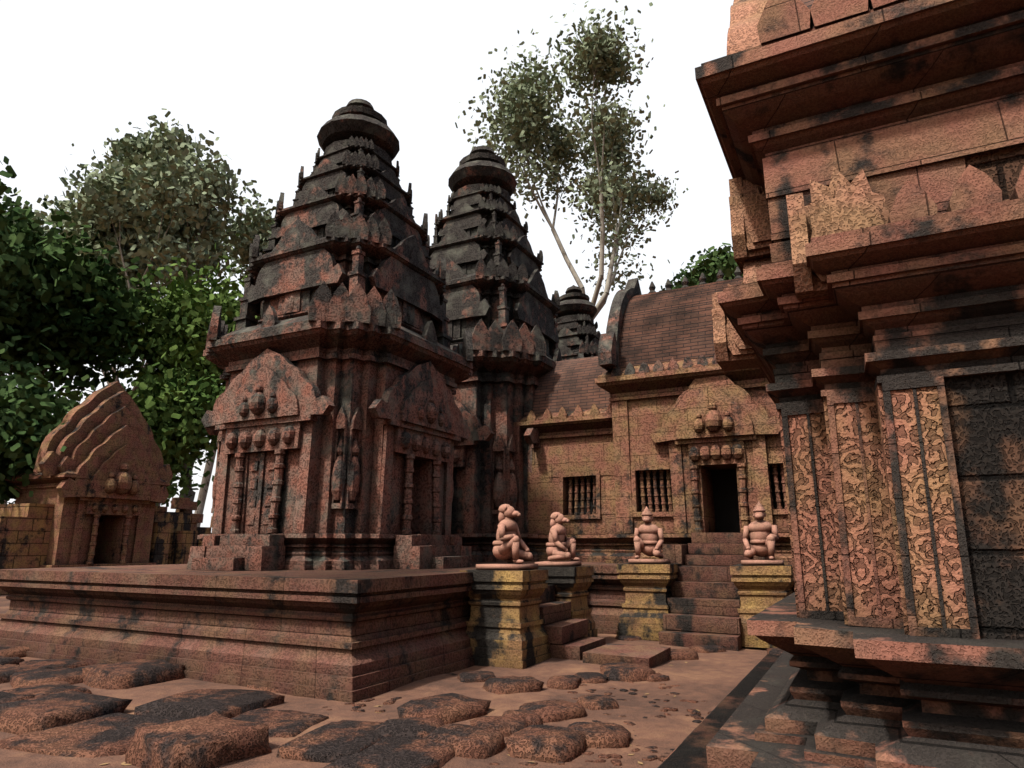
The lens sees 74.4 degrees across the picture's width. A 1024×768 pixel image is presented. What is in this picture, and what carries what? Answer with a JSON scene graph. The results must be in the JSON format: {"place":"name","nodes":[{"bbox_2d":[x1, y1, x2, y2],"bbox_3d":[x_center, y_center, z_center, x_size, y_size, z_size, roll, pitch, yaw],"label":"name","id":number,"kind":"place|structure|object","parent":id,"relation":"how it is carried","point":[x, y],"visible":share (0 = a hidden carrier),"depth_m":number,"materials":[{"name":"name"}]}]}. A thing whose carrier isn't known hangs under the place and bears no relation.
{"place":"outdoors","nodes":[
{"label":"outdoors","id":0,"kind":"place"},
{"bbox_2d":[0,595,9,611],"bbox_3d":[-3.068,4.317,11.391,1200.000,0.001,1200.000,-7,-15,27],"label":"ground","id":1,"kind":"structure","parent":0,"point":[4,603],"depth_m":18.36,"materials":[{"name":"brown stone"}]},
{"bbox_2d":[0,190,65,503],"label":"hazy tree","id":2,"kind":"object","parent":1,"relation":"on","point":[46,227],"depth_m":75.71,"materials":[{"name":"green plant"}]},
{"bbox_2d":[0,156,92,374],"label":"tree","id":3,"kind":"object","parent":1,"relation":"on","point":[11,262],"visible":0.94,"depth_m":29.39,"materials":[{"name":"green plant"}]},
{"bbox_2d":[0,341,124,503],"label":"tree foliage","id":4,"kind":"object","parent":1,"relation":"on","point":[29,422],"visible":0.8,"depth_m":24.42,"materials":[{"name":"green plant"}]},
{"bbox_2d":[0,503,211,594],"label":"stone wall","id":5,"kind":"structure","parent":1,"relation":"on","point":[25,529],"depth_m":22.84,"materials":[{"name":"brown stone"}]},
{"bbox_2d":[0,161,215,407],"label":"tree","id":6,"kind":"object","parent":1,"relation":"on","point":[81,319],"depth_m":34.22,"materials":[{"name":"green plant"}]},
{"bbox_2d":[5,381,213,567],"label":"gopura gate","id":7,"kind":"structure","parent":1,"relation":"on","point":[95,491],"depth_m":24.29,"materials":[{"name":"stone"}]},
{"bbox_2d":[34,134,236,383],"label":"tall sparse tree","id":8,"kind":"object","parent":1,"relation":"on","point":[100,195],"depth_m":58.53,"materials":[{"name":"green plant"}]},
{"bbox_2d":[47,170,246,390],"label":"hazy tree","id":9,"kind":"object","parent":1,"relation":"on","point":[212,251],"depth_m":93.99,"materials":[{"name":"green plant"}]},
{"bbox_2d":[76,352,225,512],"bbox_3d":[-17.482,4.030,34.629,8.836,11.765,10.370,-7,-15,27],"label":"bright green tree","id":10,"kind":"object","parent":1,"relation":"on","point":[174,410],"depth_m":33.64,"materials":[{"name":"green plant"}]},
{"bbox_2d":[91,233,259,511],"bbox_3d":[-19.403,1.329,39.922,11.851,19.541,11.619,-7,-15,27],"label":"bright green tree","id":11,"kind":"object","parent":1,"relation":"on","point":[195,304],"depth_m":38.34,"materials":[{"name":"green plant"}]},
{"bbox_2d":[91,108,276,526],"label":"tall sparse tree","id":12,"kind":"object","parent":1,"relation":"on","point":[246,228],"depth_m":68.48,"materials":[{"name":"green plant"}]},
{"bbox_2d":[0,561,794,702],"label":"platform","id":13,"kind":"structure","parent":1,"relation":"on","point":[350,636],"depth_m":8.19,"materials":[{"name":"stone"}]},
{"bbox_2d":[427,145,583,561],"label":"tower","id":14,"kind":"structure","parent":13,"relation":"on","point":[502,307],"depth_m":16.38,"materials":[{"name":"stone"}]},
{"bbox_2d":[513,403,618,561],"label":"antarala walls","id":15,"kind":"structure","parent":13,"relation":"on","point":[576,444],"depth_m":15.15,"materials":[{"name":"brown stone"}]},
{"bbox_2d":[524,356,610,414],"bbox_3d":[1.830,0.117,16.733,2.685,1.562,2.348,-7,-15,27],"label":"roof","id":16,"kind":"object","parent":15,"relation":"on","point":[569,385],"visible":0.36,"depth_m":15.85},
{"bbox_2d":[572,477,592,514],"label":"balusters","id":17,"kind":"object","parent":15,"relation":"in","point":[579,497],"visible":0.21,"depth_m":15.28,"materials":[{"name":"brown stone"}]},
{"bbox_2d":[658,532,769,650],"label":"mandapa stairs","id":18,"kind":"structure","parent":13,"relation":"on","point":[702,609],"depth_m":11.00,"materials":[{"name":"stone"}]},
{"bbox_2d":[100,662,699,764],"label":"dry leaves","id":19,"kind":"object","parent":1,"relation":"on","point":[123,763],"visible":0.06,"depth_m":4.92,"materials":[{"name":"brown plant"}]},
{"bbox_2d":[322,670,710,765],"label":"ground pebbles","id":20,"kind":"object","parent":1,"relation":"on","point":[695,714],"visible":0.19,"depth_m":6.28,"materials":[{"name":"brown stone"}]},
{"bbox_2d":[455,0,688,319],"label":"tree","id":21,"kind":"object","parent":1,"relation":"on","point":[590,49],"depth_m":67.65,"materials":[{"name":"green plant"}]},
{"bbox_2d":[659,243,742,291],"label":"tree","id":22,"kind":"object","parent":1,"relation":"on","point":[714,262],"visible":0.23,"depth_m":79.06,"materials":[{"name":"green plant"}]},
{"bbox_2d":[657,592,1023,767],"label":"temple base plinth","id":23,"kind":"structure","parent":1,"relation":"on","point":[824,693],"depth_m":3.67,"materials":[{"name":"brown stone"}]},
{"bbox_2d":[695,0,1023,324],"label":"upper cornice","id":24,"kind":"structure","parent":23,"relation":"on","point":[890,98],"depth_m":4.33,"materials":[{"name":"brown stone"}]},
{"bbox_2d":[801,0,869,27],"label":"brick library roof","id":25,"kind":"object","parent":24,"relation":"on","point":[808,3],"depth_m":5.17,"materials":[{"name":"brown stone"}]},
{"bbox_2d":[779,384,969,634],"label":"carved library pilasters","id":26,"kind":"object","parent":23,"relation":"on","point":[884,521],"visible":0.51,"depth_m":3.92,"materials":[{"name":"stone"}]},
{"bbox_2d":[781,376,979,638],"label":"pilaster frames","id":27,"kind":"structure","parent":23,"relation":"on","point":[972,632],"depth_m":3.78,"materials":[{"name":"brown stone"}]},
{"bbox_2d":[944,371,1023,639],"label":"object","id":28,"kind":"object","parent":23,"relation":"on","point":[986,415],"visible":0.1,"depth_m":3.52,"materials":[{"name":"stone"}]},
{"bbox_2d":[187,99,472,570],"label":"tower","id":29,"kind":"structure","parent":0,"point":[333,420],"depth_m":11.01,"materials":[{"name":"stone"}]},
{"bbox_2d":[0,0,733,532],"label":"sky","id":30,"kind":"structure","parent":0,"point":[263,76],"materials":[{"name":"white"}]},
{"bbox_2d":[0,611,766,767],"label":"ground","id":31,"kind":"structure","parent":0,"point":[712,680],"depth_m":6.78,"materials":[{"name":"soil"}]},
{"bbox_2d":[0,635,783,767],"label":"paving stones","id":32,"kind":"object","parent":31,"relation":"on","point":[47,707],"visible":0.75,"depth_m":5.64,"materials":[{"name":"brown stone"}]},
{"bbox_2d":[460,569,551,668],"bbox_3d":[-0.090,3.187,9.275,1.019,1.232,0.969,-7,-15,27],"label":"pedestal","id":33,"kind":"object","parent":31,"relation":"on","point":[505,622],"visible":0.91,"depth_m":8.94,"materials":[{"name":"stone"}]},
{"bbox_2d":[476,504,537,569],"bbox_3d":[-0.064,2.152,9.508,0.681,0.913,0.595,-7,-15,27],"label":"statue","id":34,"kind":"object","parent":33,"relation":"on","point":[507,542],"visible":1,"depth_m":9.36,"materials":[{"name":"pink stone"}]},
{"bbox_2d":[538,566,597,636],"bbox_3d":[0.735,3.551,10.806,1.021,1.234,0.965,-7,-15,27],"label":"pedestal","id":35,"kind":"object","parent":31,"relation":"on","point":[572,584],"visible":0.37,"depth_m":10.51,"materials":[{"name":"stone"}]},
{"bbox_2d":[535,512,581,566],"bbox_3d":[0.751,2.534,11.027,0.652,0.874,0.569,-6,-15,24],"label":"guardian statue","id":36,"kind":"object","parent":35,"relation":"on","point":[560,544],"visible":1,"depth_m":10.89,"materials":[{"name":"pink stone"}]},
{"bbox_2d":[539,585,670,667],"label":"stone steps","id":37,"kind":"structure","parent":31,"relation":"on","point":[568,638],"depth_m":9.30,"materials":[{"name":"stone"}]},
{"bbox_2d":[616,563,681,640],"bbox_3d":[2.388,3.686,11.524,0.967,1.200,1.009,-7,-15,27],"label":"pedestal","id":38,"kind":"object","parent":31,"relation":"on","point":[648,591],"visible":0.81,"depth_m":11.18,"materials":[{"name":"stone"}]},
{"bbox_2d":[628,506,670,563],"bbox_3d":[2.390,2.634,11.767,0.582,0.984,0.667,-7,-15,27],"label":"guardian statue","id":39,"kind":"object","parent":38,"relation":"on","point":[650,542],"visible":1,"depth_m":11.63,"materials":[{"name":"pink stone"}]},
{"bbox_2d":[730,564,793,647],"bbox_3d":[4.049,3.486,10.686,0.980,1.204,0.988,-7,-15,27],"label":"pedestal","id":40,"kind":"object","parent":31,"relation":"on","point":[761,587],"visible":0.65,"depth_m":10.39,"materials":[{"name":"stone"}]},
{"bbox_2d":[741,501,783,565],"bbox_3d":[4.035,2.419,10.937,0.602,1.016,0.689,-6,-15,24],"label":"guardian statue","id":41,"kind":"object","parent":40,"relation":"on","point":[763,538],"visible":1,"depth_m":10.81,"materials":[{"name":"pink stone"}]},
{"bbox_2d":[554,285,600,360],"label":"tower","id":42,"kind":"structure","parent":0,"point":[577,327],"depth_m":23.04,"materials":[{"name":"stone"}]},
{"bbox_2d":[595,356,791,564],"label":"mandapa walls","id":43,"kind":"structure","parent":0,"point":[688,430],"depth_m":13.41,"materials":[{"name":"brown stone"}]},
{"bbox_2d":[598,266,741,376],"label":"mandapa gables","id":44,"kind":"object","parent":43,"relation":"on","point":[608,349],"visible":0.41,"depth_m":14.55,"materials":[{"name":"brown stone"}]},
{"bbox_2d":[619,277,742,367],"bbox_3d":[4.848,-1.253,15.438,3.996,2.161,3.465,-7,-15,27],"label":"vaulted roof","id":45,"kind":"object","parent":43,"relation":"on","point":[668,325],"visible":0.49,"depth_m":14.52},
{"bbox_2d":[640,465,784,532],"bbox_3d":[4.216,2.365,13.684,3.080,1.300,0.700,-7,-15,27],"label":"dark mandapa interior","id":46,"kind":"object","parent":43,"relation":"in","point":[725,496],"visible":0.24,"depth_m":13.91,"materials":[{"name":"black"}]},
{"bbox_2d":[782,144,1023,241],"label":"laterite library wall","id":47,"kind":"structure","parent":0,"point":[1002,168],"depth_m":4.04,"materials":[{"name":"brown stone"}]},
{"bbox_2d":[717,165,1023,411],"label":"cornice","id":48,"kind":"structure","parent":47,"relation":"attached to","point":[919,287],"depth_m":3.79,"materials":[{"name":"brown stone"}]},
{"bbox_2d":[711,0,889,371],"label":"antefix ornaments","id":49,"kind":"object","parent":48,"relation":"on","point":[841,203],"visible":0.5,"depth_m":5.38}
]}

